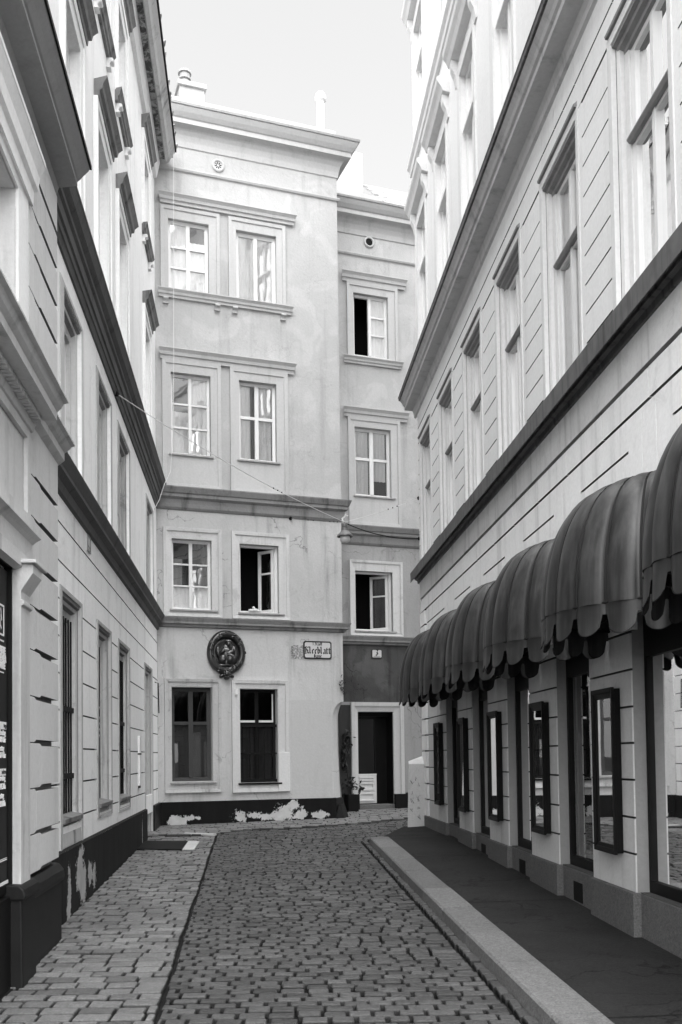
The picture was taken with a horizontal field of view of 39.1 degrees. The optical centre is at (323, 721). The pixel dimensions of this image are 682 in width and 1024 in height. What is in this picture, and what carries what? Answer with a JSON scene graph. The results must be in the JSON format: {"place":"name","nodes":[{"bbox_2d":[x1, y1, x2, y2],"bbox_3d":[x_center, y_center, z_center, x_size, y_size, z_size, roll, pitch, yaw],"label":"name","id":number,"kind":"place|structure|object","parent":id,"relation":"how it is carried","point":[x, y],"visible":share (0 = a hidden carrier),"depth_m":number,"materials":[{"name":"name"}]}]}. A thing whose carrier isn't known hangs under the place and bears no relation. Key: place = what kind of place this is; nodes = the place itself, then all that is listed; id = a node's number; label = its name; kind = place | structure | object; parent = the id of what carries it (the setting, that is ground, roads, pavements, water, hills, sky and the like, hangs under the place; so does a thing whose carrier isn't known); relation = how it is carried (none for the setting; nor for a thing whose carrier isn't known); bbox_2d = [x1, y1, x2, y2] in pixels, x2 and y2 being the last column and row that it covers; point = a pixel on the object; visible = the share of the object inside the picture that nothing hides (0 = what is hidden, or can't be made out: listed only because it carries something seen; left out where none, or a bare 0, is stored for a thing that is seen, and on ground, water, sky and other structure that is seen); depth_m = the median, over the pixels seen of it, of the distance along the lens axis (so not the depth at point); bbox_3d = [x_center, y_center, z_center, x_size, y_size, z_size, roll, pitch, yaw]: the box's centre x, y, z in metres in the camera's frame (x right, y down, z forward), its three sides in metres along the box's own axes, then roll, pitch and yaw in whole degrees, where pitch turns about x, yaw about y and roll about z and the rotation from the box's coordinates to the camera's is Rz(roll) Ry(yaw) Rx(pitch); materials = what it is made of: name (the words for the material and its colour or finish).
{"place":"outdoors","nodes":[
{"label":"outdoors","id":0,"kind":"place"},
{"bbox_2d":[0,836,214,1023],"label":"pavement","id":1,"kind":"structure","parent":0,"point":[110,958],"depth_m":7.30,"materials":[{"name":"stone"}]},
{"bbox_2d":[137,841,198,849],"bbox_3d":[-2.312,1.837,14.294,0.930,0.047,1.199,-1,-2,0],"label":"cellar hatch","id":2,"kind":"object","parent":1,"relation":"on","point":[168,845],"visible":0.88,"depth_m":14.16,"materials":[{"name":"black metal"}]},
{"bbox_2d":[148,808,407,837],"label":"forecourt","id":3,"kind":"structure","parent":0,"point":[367,816],"depth_m":17.35,"materials":[{"name":"stone"}]},
{"bbox_2d":[185,832,216,835],"bbox_3d":[-2.042,1.854,15.844,0.632,0.037,0.099,-2,-2,25],"label":"edging stone","id":4,"kind":"object","parent":3,"relation":"on","point":[208,834],"visible":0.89,"depth_m":15.78,"materials":[{"name":"stone"}]},
{"bbox_2d":[340,729,364,811],"bbox_3d":[0.554,1.057,20.274,0.632,1.816,0.483,-1,-2,0],"label":"potted plant","id":5,"kind":"object","parent":3,"relation":"on","point":[351,801],"visible":0.89,"depth_m":20.20,"materials":[{"name":"black plant"}]},
{"bbox_2d":[159,0,412,195],"label":"sky","id":6,"kind":"structure","parent":0,"point":[271,58],"materials":[{"name":"white"}]},
{"bbox_2d":[145,824,522,1023],"bbox_3d":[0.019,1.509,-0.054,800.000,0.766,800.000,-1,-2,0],"label":"ground","id":7,"kind":"structure","parent":0,"point":[163,1002],"depth_m":7.20,"materials":[{"name":"grey stone"}]},
{"bbox_2d":[0,0,91,1002],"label":"house","id":8,"kind":"structure","parent":7,"relation":"on","point":[44,156],"depth_m":6.57,"materials":[{"name":"paint"}]},
{"bbox_2d":[0,567,7,896],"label":"shop window","id":9,"kind":"structure","parent":8,"relation":"attached to","point":[3,728],"depth_m":6.18,"materials":[{"name":"black glass"}]},
{"bbox_2d":[0,388,30,526],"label":"wall panel","id":10,"kind":"structure","parent":8,"relation":"in","point":[15,449],"depth_m":6.37,"materials":[{"name":"paint"}]},
{"bbox_2d":[48,0,177,924],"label":"house","id":11,"kind":"structure","parent":7,"relation":"on","point":[111,482],"depth_m":11.56,"materials":[{"name":"paint"}]},
{"bbox_2d":[64,659,64,796],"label":"window","id":12,"kind":"structure","parent":11,"relation":"in","point":[64,659],"depth_m":9.35,"materials":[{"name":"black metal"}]},
{"bbox_2d":[64,341,65,426],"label":"window","id":13,"kind":"structure","parent":11,"relation":"in","point":[64,341],"depth_m":9.57,"materials":[{"name":"white wood"}]},
{"bbox_2d":[66,38,69,81],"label":"window","id":14,"kind":"structure","parent":11,"relation":"in","point":[68,51],"depth_m":9.67,"materials":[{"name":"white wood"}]},
{"bbox_2d":[86,534,90,553],"bbox_3d":[-2.445,-1.851,9.991,0.016,0.170,0.190,-1,-2,-4],"label":"wall plate","id":15,"kind":"object","parent":11,"relation":"attached to","point":[88,539],"depth_m":9.95,"materials":[{"name":"grey metal"}]},
{"bbox_2d":[99,168,99,260],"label":"window","id":16,"kind":"structure","parent":11,"relation":"in","point":[99,168],"depth_m":11.61,"materials":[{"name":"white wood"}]},
{"bbox_2d":[99,647,100,797],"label":"window","id":17,"kind":"structure","parent":11,"relation":"in","point":[99,647],"depth_m":11.37,"materials":[{"name":"black paint"}]},
{"bbox_2d":[138,736,141,787],"bbox_3d":[-2.747,0.601,14.328,0.040,0.770,0.160,-1,-2,-4],"label":"cable duct","id":18,"kind":"object","parent":11,"relation":"attached to","point":[139,761],"visible":1,"depth_m":14.27,"materials":[{"name":"white plastic"}]},
{"bbox_2d":[155,682,158,712],"bbox_3d":[-2.943,-0.433,16.951,0.085,0.561,0.024,-1,-2,-4],"label":"wall bracket","id":19,"kind":"object","parent":11,"relation":"attached to","point":[158,697],"depth_m":16.94,"materials":[{"name":"black metal"}]},
{"bbox_2d":[154,152,173,509],"bbox_3d":[-2.856,-6.978,17.058,0.448,6.553,0.093,1,-3,-39],"label":"cable","id":20,"kind":"object","parent":11,"relation":"attached to","point":[173,320],"visible":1,"depth_m":17.18,"materials":[{"name":"grey plastic"}]},
{"bbox_2d":[115,391,343,521],"bbox_3d":[-1.148,-3.781,14.209,0.069,0.661,5.223,-2,-3,34],"label":"cable","id":21,"kind":"object","parent":11,"relation":"attached to","point":[117,394],"visible":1,"depth_m":13.64,"materials":[{"name":"grey plastic"}]},
{"bbox_2d":[154,68,422,825],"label":"house","id":22,"kind":"structure","parent":7,"relation":"on","point":[294,305],"depth_m":18.43,"materials":[{"name":"paint"}]},
{"bbox_2d":[168,220,207,292],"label":"window","id":23,"kind":"structure","parent":22,"relation":"in","point":[190,259],"depth_m":18.03,"materials":[{"name":"white wood"}]},
{"bbox_2d":[171,374,209,455],"bbox_3d":[-2.508,-5.705,17.955,0.745,1.520,0.073,0,-2,-19],"label":"window","id":24,"kind":"structure","parent":22,"relation":"in","point":[194,425],"depth_m":18.00,"materials":[{"name":"white wood"}]},
{"bbox_2d":[172,687,210,780],"bbox_3d":[-2.465,0.234,17.771,0.748,1.735,0.254,-1,-2,-5],"label":"window","id":25,"kind":"structure","parent":22,"relation":"in","point":[191,707],"depth_m":17.76,"materials":[{"name":"grey wood"}]},
{"bbox_2d":[172,540,210,609],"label":"window","id":26,"kind":"structure","parent":22,"relation":"in","point":[183,596],"depth_m":17.85,"materials":[{"name":"white wood"}]},
{"bbox_2d":[207,630,246,679],"bbox_3d":[-1.803,-1.246,17.838,0.740,0.921,0.162,0,-2,-19],"label":"relief medallion","id":27,"kind":"object","parent":22,"relation":"attached to","point":[226,653],"visible":1,"depth_m":17.81,"materials":[{"name":"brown metal"}]},
{"bbox_2d":[248,606,260,611],"bbox_3d":[-1.304,-2.125,18.139,0.260,0.112,0.060,0,-2,-19],"label":"cloth","id":28,"kind":"object","parent":22,"relation":"on","point":[253,609],"visible":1,"depth_m":18.11,"materials":[{"name":"white fabric"}]},
{"bbox_2d":[236,232,275,302],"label":"window","id":29,"kind":"structure","parent":22,"relation":"in","point":[255,255],"depth_m":18.48,"materials":[{"name":"white wood"}]},
{"bbox_2d":[239,382,275,461],"bbox_3d":[-1.291,-5.708,18.384,0.735,1.515,0.073,0,-2,-19],"label":"window","id":30,"kind":"structure","parent":22,"relation":"in","point":[264,412],"depth_m":18.38,"materials":[{"name":"white wood"}]},
{"bbox_2d":[240,689,275,778],"bbox_3d":[-1.276,0.265,18.212,0.726,1.755,0.270,-1,-2,-4],"label":"window","id":31,"kind":"structure","parent":22,"relation":"in","point":[256,706],"depth_m":18.22,"materials":[{"name":"black metal"}]},
{"bbox_2d":[239,545,277,613],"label":"window","id":32,"kind":"structure","parent":22,"relation":"in","point":[272,551],"depth_m":18.38,"materials":[{"name":"white wood"}]},
{"bbox_2d":[289,517,337,522],"bbox_3d":[-0.155,-3.664,17.379,0.066,0.630,2.310,0,-2,-25],"label":"cable","id":33,"kind":"object","parent":22,"relation":"attached to","point":[290,518],"visible":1,"depth_m":17.52,"materials":[{"name":"grey plastic"}]},
{"bbox_2d":[337,514,352,542],"bbox_3d":[0.359,-3.294,16.329,0.277,0.502,0.277,-1,-2,0],"label":"street lamp","id":34,"kind":"object","parent":33,"relation":"hanging from","point":[344,535],"visible":1,"depth_m":16.27,"materials":[{"name":"metal"}]},
{"bbox_2d":[303,641,331,658],"bbox_3d":[-0.119,-1.381,18.490,0.575,0.347,0.025,0,-2,-19],"label":"street sign","id":35,"kind":"object","parent":22,"relation":"attached to","point":[317,649],"visible":1,"depth_m":18.48,"materials":[{"name":"white metal"}]},
{"bbox_2d":[338,675,345,693],"bbox_3d":[0.360,-0.730,18.603,0.148,0.391,0.095,-1,-2,0],"label":"ivy tuft","id":36,"kind":"object","parent":22,"relation":"attached to","point":[343,685],"visible":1,"depth_m":18.60,"materials":[{"name":"black plant"}]},
{"bbox_2d":[358,719,376,803],"bbox_3d":[0.921,0.839,20.934,0.485,1.870,0.188,0,-2,-9],"label":"door","id":37,"kind":"structure","parent":22,"relation":"in","point":[365,727],"depth_m":20.93,"materials":[{"name":"paint"}]},
{"bbox_2d":[353,294,386,358],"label":"window","id":38,"kind":"structure","parent":22,"relation":"in","point":[376,307],"depth_m":21.29,"materials":[{"name":"white wood"}]},
{"bbox_2d":[355,428,389,497],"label":"window","id":39,"kind":"structure","parent":22,"relation":"in","point":[377,441],"depth_m":21.10,"materials":[{"name":"white wood"}]},
{"bbox_2d":[355,571,390,630],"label":"window","id":40,"kind":"structure","parent":22,"relation":"in","point":[387,576],"depth_m":21.12,"materials":[{"name":"white wood"}]},
{"bbox_2d":[371,649,381,658],"bbox_3d":[1.154,-1.480,20.853,0.250,0.202,0.025,0,-2,-19],"label":"house number","id":41,"kind":"object","parent":22,"relation":"attached to","point":[376,653],"visible":1,"depth_m":20.84,"materials":[{"name":"white metal"}]},
{"bbox_2d":[363,841,538,1023],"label":"gutter","id":42,"kind":"object","parent":7,"relation":"on","point":[505,996],"visible":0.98,"depth_m":7.10,"materials":[{"name":"stone"}]},
{"bbox_2d":[370,836,613,1023],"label":"kerb","id":43,"kind":"structure","parent":7,"relation":"on","point":[540,992],"depth_m":6.66,"materials":[{"name":"stone"}]},
{"bbox_2d":[398,0,681,958],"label":"shop building","id":44,"kind":"structure","parent":7,"relation":"on","point":[540,396],"depth_m":9.03,"materials":[{"name":"plaster"},{"name":"tile"},{"name":"stone"}]},
{"bbox_2d":[346,496,418,521],"bbox_3d":[1.030,-3.669,16.548,1.414,0.549,0.066,0,-2,-19],"label":"cable","id":45,"kind":"object","parent":44,"relation":"attached to","point":[386,509],"visible":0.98,"depth_m":16.58,"materials":[{"name":"grey plastic"}]},
{"bbox_2d":[347,523,419,539],"bbox_3d":[1.044,-3.276,16.535,1.396,0.223,0.066,0,-2,-19],"label":"cable","id":46,"kind":"object","parent":44,"relation":"attached to","point":[418,538],"visible":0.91,"depth_m":16.54,"materials":[{"name":"black metal"}]},
{"bbox_2d":[416,22,421,108],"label":"window","id":47,"kind":"structure","parent":44,"relation":"in","point":[419,63],"depth_m":16.65,"materials":[{"name":"white wood"}]},
{"bbox_2d":[419,221,425,325],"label":"window","id":48,"kind":"structure","parent":44,"relation":"in","point":[422,268],"depth_m":16.52,"materials":[{"name":"white wood"}]},
{"bbox_2d":[399,629,455,706],"bbox_3d":[1.474,-0.810,14.041,0.770,1.112,1.810,-1,-2,-3],"label":"awning","id":49,"kind":"object","parent":44,"relation":"attached to","point":[409,681],"visible":0.49,"depth_m":13.71,"materials":[{"name":"fabric"}]},
{"bbox_2d":[425,443,430,548],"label":"window","id":50,"kind":"structure","parent":44,"relation":"in","point":[427,486],"depth_m":16.41,"materials":[{"name":"white wood"}]},
{"bbox_2d":[433,722,443,805],"bbox_3d":[1.782,0.650,14.892,0.075,1.270,0.460,-1,-2,-3],"label":"display case","id":51,"kind":"object","parent":44,"relation":"attached to","point":[438,764],"visible":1,"depth_m":14.82,"materials":[{"name":"grey wood"}]},
{"bbox_2d":[438,0,442,31],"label":"window","id":52,"kind":"structure","parent":44,"relation":"in","point":[440,2],"depth_m":14.80,"materials":[{"name":"white wood"}]},
{"bbox_2d":[438,149,446,269],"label":"window","id":53,"kind":"structure","parent":44,"relation":"in","point":[442,206],"depth_m":14.65,"materials":[{"name":"white wood"}]},
{"bbox_2d":[445,402,452,522],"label":"window","id":54,"kind":"structure","parent":44,"relation":"in","point":[448,452],"depth_m":14.54,"materials":[{"name":"white wood"}]},
{"bbox_2d":[418,609,484,699],"bbox_3d":[1.580,-0.878,12.189,0.770,1.112,1.810,-1,-2,-3],"label":"awning","id":55,"kind":"object","parent":44,"relation":"attached to","point":[432,674],"visible":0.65,"depth_m":11.85,"materials":[{"name":"fabric"}]},
{"bbox_2d":[452,700,459,824],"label":"shop window","id":56,"kind":"structure","parent":44,"relation":"in","point":[455,711],"depth_m":14.39,"materials":[{"name":"black paint"}]},
{"bbox_2d":[456,717,469,812],"bbox_3d":[1.889,0.582,13.040,0.075,1.270,0.460,-1,-2,-3],"label":"display case","id":57,"kind":"object","parent":44,"relation":"attached to","point":[462,764],"visible":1,"depth_m":12.97,"materials":[{"name":"grey"}]},
{"bbox_2d":[462,55,474,199],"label":"window","id":58,"kind":"structure","parent":44,"relation":"in","point":[468,129],"depth_m":12.75,"materials":[{"name":"white wood"}]},
{"bbox_2d":[470,345,481,487],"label":"window","id":59,"kind":"structure","parent":44,"relation":"in","point":[476,407],"depth_m":12.66,"materials":[{"name":"white wood"}]},
{"bbox_2d":[479,683,489,834],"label":"shop window","id":60,"kind":"structure","parent":44,"relation":"in","point":[483,697],"depth_m":12.48,"materials":[{"name":"black paint"}]},
{"bbox_2d":[445,580,527,690],"bbox_3d":[1.686,-0.947,10.337,0.770,1.112,1.810,-1,-2,-3],"label":"awning","id":61,"kind":"object","parent":44,"relation":"attached to","point":[464,658],"visible":0.58,"depth_m":9.96,"materials":[{"name":"fabric"}]},
{"bbox_2d":[486,711,503,821],"bbox_3d":[1.995,0.514,11.188,0.075,1.270,0.460,-1,-2,-3],"label":"display case","id":62,"kind":"object","parent":44,"relation":"attached to","point":[494,764],"visible":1,"depth_m":11.12,"materials":[{"name":"grey"}]},
{"bbox_2d":[495,0,511,107],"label":"window","id":63,"kind":"structure","parent":44,"relation":"in","point":[503,22],"depth_m":10.86,"materials":[{"name":"white wood"}]},
{"bbox_2d":[505,269,521,441],"bbox_3d":[2.142,-3.946,10.499,0.120,2.010,0.790,-1,-2,-3],"label":"window","id":64,"kind":"structure","parent":44,"relation":"in","point":[513,347],"depth_m":10.75,"materials":[{"name":"white wood"}]},
{"bbox_2d":[482,538,595,677],"bbox_3d":[1.793,-1.015,8.486,0.770,1.112,1.810,-1,-2,-3],"label":"awning","id":65,"kind":"object","parent":44,"relation":"attached to","point":[512,634],"visible":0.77,"depth_m":8.06,"materials":[{"name":"fabric"}]},
{"bbox_2d":[528,701,550,834],"bbox_3d":[2.102,0.446,9.337,0.075,1.270,0.460,-1,-2,-3],"label":"display case","id":66,"kind":"object","parent":44,"relation":"attached to","point":[540,792],"visible":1,"depth_m":9.28,"materials":[{"name":"grey glass"}]},
{"bbox_2d":[515,671,589,852],"bbox_3d":[2.433,0.344,10.303,0.553,2.045,0.967,-1,-2,0],"label":"shop window","id":67,"kind":"structure","parent":44,"relation":"in","point":[522,693],"depth_m":10.54,"materials":[{"name":"black paint"}]},
{"bbox_2d":[553,158,579,376],"bbox_3d":[2.248,-4.014,8.647,0.120,2.010,0.790,-1,-2,-3],"label":"window","id":68,"kind":"structure","parent":44,"relation":"in","point":[566,264],"depth_m":8.85,"materials":[{"name":"white wood"}]},
{"bbox_2d":[566,652,593,871],"bbox_3d":[2.539,0.276,8.451,0.553,2.045,0.967,-1,-2,0],"label":"shop window","id":69,"kind":"structure","parent":44,"relation":"in","point":[577,666],"depth_m":8.85,"materials":[{"name":"black paint"}]},
{"bbox_2d":[541,470,670,657],"bbox_3d":[1.899,-1.083,6.634,0.770,1.112,1.810,-1,-2,-3],"label":"awning","id":70,"kind":"object","parent":44,"relation":"attached to","point":[592,591],"visible":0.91,"depth_m":6.16,"materials":[{"name":"fabric"}]},
{"bbox_2d":[591,687,623,854],"bbox_3d":[2.208,0.378,7.485,0.075,1.270,0.460,-1,-2,-3],"label":"display case","id":71,"kind":"object","parent":44,"relation":"attached to","point":[607,771],"visible":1,"depth_m":7.44,"materials":[{"name":"black paint"}]},
{"bbox_2d":[626,0,671,279],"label":"window","id":72,"kind":"structure","parent":44,"relation":"in","point":[649,136],"depth_m":6.91,"materials":[{"name":"white wood"}]},
{"bbox_2d":[642,424,681,623],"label":"awning","id":73,"kind":"object","parent":44,"relation":"attached to","point":[662,559],"visible":1,"depth_m":4.73,"materials":[{"name":"fabric"}]},
{"bbox_2d":[643,615,681,902],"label":"shop window","id":74,"kind":"structure","parent":44,"relation":"in","point":[662,647],"depth_m":6.78,"materials":[{"name":"black paint"}]},
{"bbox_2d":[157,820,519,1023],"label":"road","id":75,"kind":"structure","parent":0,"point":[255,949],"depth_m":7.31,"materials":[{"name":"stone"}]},
{"bbox_2d":[385,826,681,1023],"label":"sidewalk","id":76,"kind":"structure","parent":0,"point":[614,975],"depth_m":7.06,"materials":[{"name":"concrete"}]},
{"bbox_2d":[408,756,426,826],"bbox_3d":[1.618,1.266,16.560,0.393,1.344,0.370,-1,-2,0],"label":"stone post","id":77,"kind":"object","parent":76,"relation":"on","point":[416,794],"visible":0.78,"depth_m":16.40,"materials":[{"name":"stone"}]}
]}

